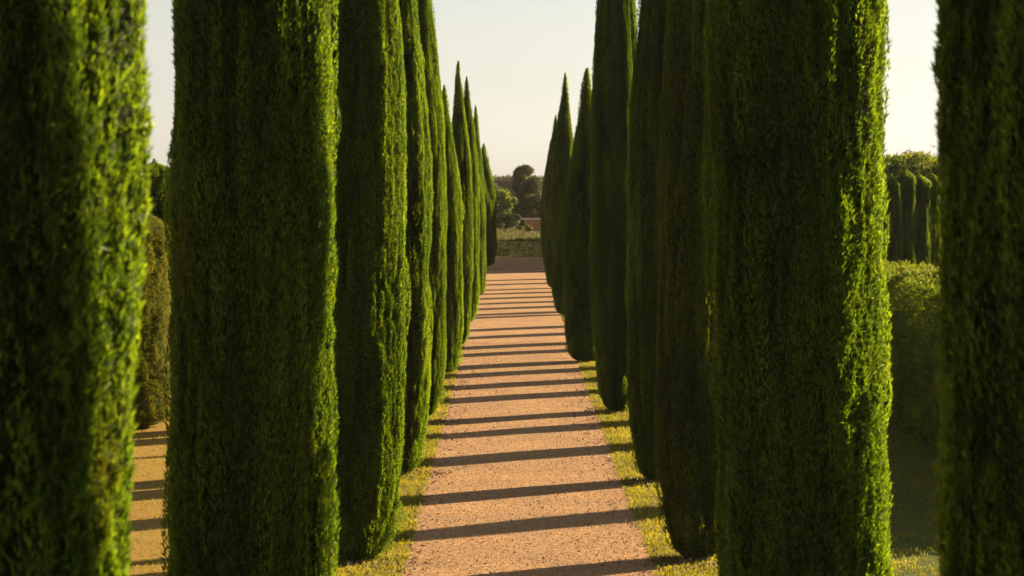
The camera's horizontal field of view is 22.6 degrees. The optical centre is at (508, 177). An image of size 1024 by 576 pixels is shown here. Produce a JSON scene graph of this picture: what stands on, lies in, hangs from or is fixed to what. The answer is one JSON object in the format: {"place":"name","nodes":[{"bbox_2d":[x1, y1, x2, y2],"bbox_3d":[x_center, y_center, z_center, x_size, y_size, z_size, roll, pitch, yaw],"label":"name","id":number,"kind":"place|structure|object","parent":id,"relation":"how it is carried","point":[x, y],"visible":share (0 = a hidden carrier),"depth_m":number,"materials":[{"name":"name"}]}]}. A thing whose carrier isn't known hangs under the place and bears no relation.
{"place":"outdoors","nodes":[
{"label":"outdoors","id":0,"kind":"place"},
{"bbox_2d":[133,159,172,366],"bbox_3d":[-8.374,2.032,59.937,1.787,4.991,1.804,0,0,21],"label":"cypress tree","id":1,"kind":"object","parent":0,"point":[158,172],"visible":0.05,"depth_m":59.37,"materials":[{"name":"green plant"}]},
{"bbox_2d":[486,258,544,271],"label":"cross path","id":2,"kind":"structure","parent":0,"point":[518,265],"depth_m":130.94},
{"bbox_2d":[481,143,497,265],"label":"cypress tree","id":3,"kind":"object","parent":2,"relation":"on","point":[491,217],"visible":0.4,"depth_m":129.66,"materials":[{"name":"green plant"}]},
{"bbox_2d":[540,140,550,262],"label":"cypress tree","id":4,"kind":"object","parent":2,"relation":"on","point":[542,229],"visible":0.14,"depth_m":126.86,"materials":[{"name":"green plant"}]},
{"bbox_2d":[398,272,657,575],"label":"path","id":5,"kind":"structure","parent":0,"point":[517,307],"depth_m":39.94,"materials":[{"name":"brown gravel"}]},
{"bbox_2d":[119,226,946,575],"bbox_3d":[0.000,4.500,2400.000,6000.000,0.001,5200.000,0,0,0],"label":"ground","id":6,"kind":"structure","parent":0,"point":[155,508],"depth_m":35.57,"materials":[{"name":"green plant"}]},
{"bbox_2d":[0,0,158,575],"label":"cypress tree","id":7,"kind":"object","parent":6,"relation":"on","point":[75,130],"visible":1,"depth_m":8.11,"materials":[{"name":"green plant"}]},
{"bbox_2d":[124,210,171,427],"bbox_3d":[-6.895,2.469,46.150,1.842,4.106,1.917,0,0,37],"label":"hedge","id":8,"kind":"object","parent":6,"relation":"on","point":[149,403],"visible":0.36,"depth_m":45.74,"materials":[{"name":"green plant"}]},
{"bbox_2d":[158,0,342,575],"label":"cypress tree","id":9,"kind":"object","parent":6,"relation":"on","point":[251,463],"visible":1,"depth_m":18.16,"materials":[{"name":"green plant"}]},
{"bbox_2d":[329,0,411,561],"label":"cypress tree","id":10,"kind":"object","parent":6,"relation":"on","point":[370,339],"visible":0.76,"depth_m":29.67,"materials":[{"name":"green plant"}]},
{"bbox_2d":[398,0,433,474],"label":"cypress tree","id":11,"kind":"object","parent":6,"relation":"on","point":[418,235],"visible":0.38,"depth_m":38.38,"materials":[{"name":"green plant"}]},
{"bbox_2d":[416,0,447,415],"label":"cypress tree","id":12,"kind":"object","parent":6,"relation":"on","point":[438,252],"visible":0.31,"depth_m":47.77,"materials":[{"name":"green plant"}]},
{"bbox_2d":[442,84,464,372],"bbox_3d":[-1.467,1.191,58.827,0.923,6.691,0.936,0,0,-31],"label":"cypress tree","id":13,"kind":"object","parent":6,"relation":"on","point":[454,294],"visible":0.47,"depth_m":58.57,"materials":[{"name":"green plant"}]},
{"bbox_2d":[452,61,474,344],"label":"cypress tree","id":14,"kind":"object","parent":6,"relation":"on","point":[461,138],"visible":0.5,"depth_m":68.41,"materials":[{"name":"green plant"}]},
{"bbox_2d":[463,77,480,321],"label":"cypress tree","id":15,"kind":"object","parent":6,"relation":"on","point":[476,285],"visible":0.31,"depth_m":79.34,"materials":[{"name":"green plant"}]},
{"bbox_2d":[473,105,486,295],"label":"cypress tree","id":16,"kind":"object","parent":6,"relation":"on","point":[483,253],"visible":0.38,"depth_m":96.81,"materials":[{"name":"green plant"}]},
{"bbox_2d":[496,213,514,228],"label":"garden shrub","id":17,"kind":"object","parent":6,"relation":"on","point":[505,223],"visible":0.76,"depth_m":217.91,"materials":[{"name":"green plant"}]},
{"bbox_2d":[495,188,519,226],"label":"broadleaf tree","id":18,"kind":"object","parent":6,"relation":"on","point":[506,204],"visible":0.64,"depth_m":227.55,"materials":[{"name":"green plant"}]},
{"bbox_2d":[510,214,522,229],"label":"garden shrub","id":19,"kind":"object","parent":6,"relation":"on","point":[515,220],"visible":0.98,"depth_m":213.87,"materials":[{"name":"green plant"}]},
{"bbox_2d":[493,174,543,196],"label":"woodland","id":20,"kind":"object","parent":6,"relation":"on","point":[504,182],"visible":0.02,"depth_m":420.22,"materials":[{"name":"green plant"}]},
{"bbox_2d":[496,226,542,256],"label":"hedge","id":21,"kind":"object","parent":6,"relation":"on","point":[512,236],"depth_m":175.36,"materials":[{"name":"green plant"}]},
{"bbox_2d":[510,164,541,225],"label":"broadleaf tree","id":22,"kind":"object","parent":6,"relation":"on","point":[523,184],"visible":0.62,"depth_m":235.25,"materials":[{"name":"green plant"}]},
{"bbox_2d":[334,368,718,575],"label":"leaf litter","id":23,"kind":"object","parent":6,"relation":"on","point":[647,486],"visible":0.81,"depth_m":37.07,"materials":[{"name":"brown plant"}]},
{"bbox_2d":[525,225,532,232],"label":"garden shrub","id":24,"kind":"object","parent":6,"relation":"on","point":[529,228],"visible":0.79,"depth_m":204.03,"materials":[{"name":"green plant"}]},
{"bbox_2d":[520,218,540,231],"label":"garden wall","id":25,"kind":"structure","parent":6,"relation":"on","point":[534,224],"depth_m":207.86,"materials":[{"name":"brick"}]},
{"bbox_2d":[520,193,541,217],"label":"broadleaf tree","id":26,"kind":"object","parent":6,"relation":"on","point":[528,205],"visible":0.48,"depth_m":230.72,"materials":[{"name":"green plant"}]},
{"bbox_2d":[543,115,556,287],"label":"cypress tree","id":27,"kind":"object","parent":6,"relation":"on","point":[547,192],"visible":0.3,"depth_m":103.76,"materials":[{"name":"green plant"}]},
{"bbox_2d":[550,72,573,314],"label":"cypress tree","id":28,"kind":"object","parent":6,"relation":"on","point":[563,147],"visible":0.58,"depth_m":83.72,"materials":[{"name":"green plant"}]},
{"bbox_2d":[560,67,595,361],"bbox_3d":[1.897,0.916,62.564,1.398,7.248,1.392,0,0,-15],"label":"cypress tree","id":29,"kind":"object","parent":6,"relation":"on","point":[578,331],"visible":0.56,"depth_m":62.19,"materials":[{"name":"green plant"}]},
{"bbox_2d":[588,0,637,411],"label":"cypress tree","id":30,"kind":"object","parent":6,"relation":"on","point":[616,23],"visible":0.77,"depth_m":48.85,"materials":[{"name":"green plant"}]},
{"bbox_2d":[624,0,667,481],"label":"cypress tree","id":31,"kind":"object","parent":6,"relation":"on","point":[644,126],"visible":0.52,"depth_m":37.73,"materials":[{"name":"green plant"}]},
{"bbox_2d":[653,0,718,559],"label":"cypress tree","id":32,"kind":"object","parent":6,"relation":"on","point":[687,448],"visible":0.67,"depth_m":29.84,"materials":[{"name":"green plant"}]},
{"bbox_2d":[700,0,895,575],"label":"cypress tree","id":33,"kind":"object","parent":6,"relation":"on","point":[795,115],"visible":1,"depth_m":19.52,"materials":[{"name":"green plant"}]},
{"bbox_2d":[881,173,903,263],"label":"cypress tree","id":34,"kind":"object","parent":6,"relation":"on","point":[895,186],"visible":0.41,"depth_m":83.76,"materials":[{"name":"green plant"}]},
{"bbox_2d":[895,166,916,264],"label":"cypress tree","id":35,"kind":"object","parent":6,"relation":"on","point":[906,177],"visible":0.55,"depth_m":84.05,"materials":[{"name":"green plant"}]},
{"bbox_2d":[879,150,942,241],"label":"garden hedge","id":36,"kind":"object","parent":6,"relation":"on","point":[908,160],"visible":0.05,"depth_m":118.22,"materials":[{"name":"green plant"}]},
{"bbox_2d":[880,259,947,452],"bbox_3d":[8.434,3.191,46.763,3.302,2.842,27.010,0,0,0],"label":"garden hedge","id":37,"kind":"object","parent":6,"relation":"on","point":[913,289],"visible":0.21,"depth_m":45.85,"materials":[{"name":"green plant"}]},
{"bbox_2d":[903,149,928,166],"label":"broadleaf tree","id":38,"kind":"object","parent":6,"relation":"on","point":[905,152],"visible":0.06,"depth_m":328.82,"materials":[{"name":"green plant"}]},
{"bbox_2d":[915,172,931,265],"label":"cypress tree","id":39,"kind":"object","parent":6,"relation":"on","point":[923,227],"visible":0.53,"depth_m":84.42,"materials":[{"name":"green plant"}]},
{"bbox_2d":[925,170,941,268],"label":"cypress tree","id":40,"kind":"object","parent":6,"relation":"on","point":[931,177],"visible":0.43,"depth_m":84.75,"materials":[{"name":"green plant"}]},
{"bbox_2d":[927,0,1023,575],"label":"cypress tree","id":41,"kind":"object","parent":6,"relation":"on","point":[977,69],"visible":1,"depth_m":9.78,"materials":[{"name":"green plant"}]},
{"bbox_2d":[132,0,939,177],"label":"sky","id":42,"kind":"structure","parent":0,"point":[515,56],"materials":[{"name":"white"}]},
{"bbox_2d":[126,342,946,575],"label":"grass","id":43,"kind":"structure","parent":0,"point":[425,482],"depth_m":35.84,"materials":[{"name":"green plant"}]}
]}

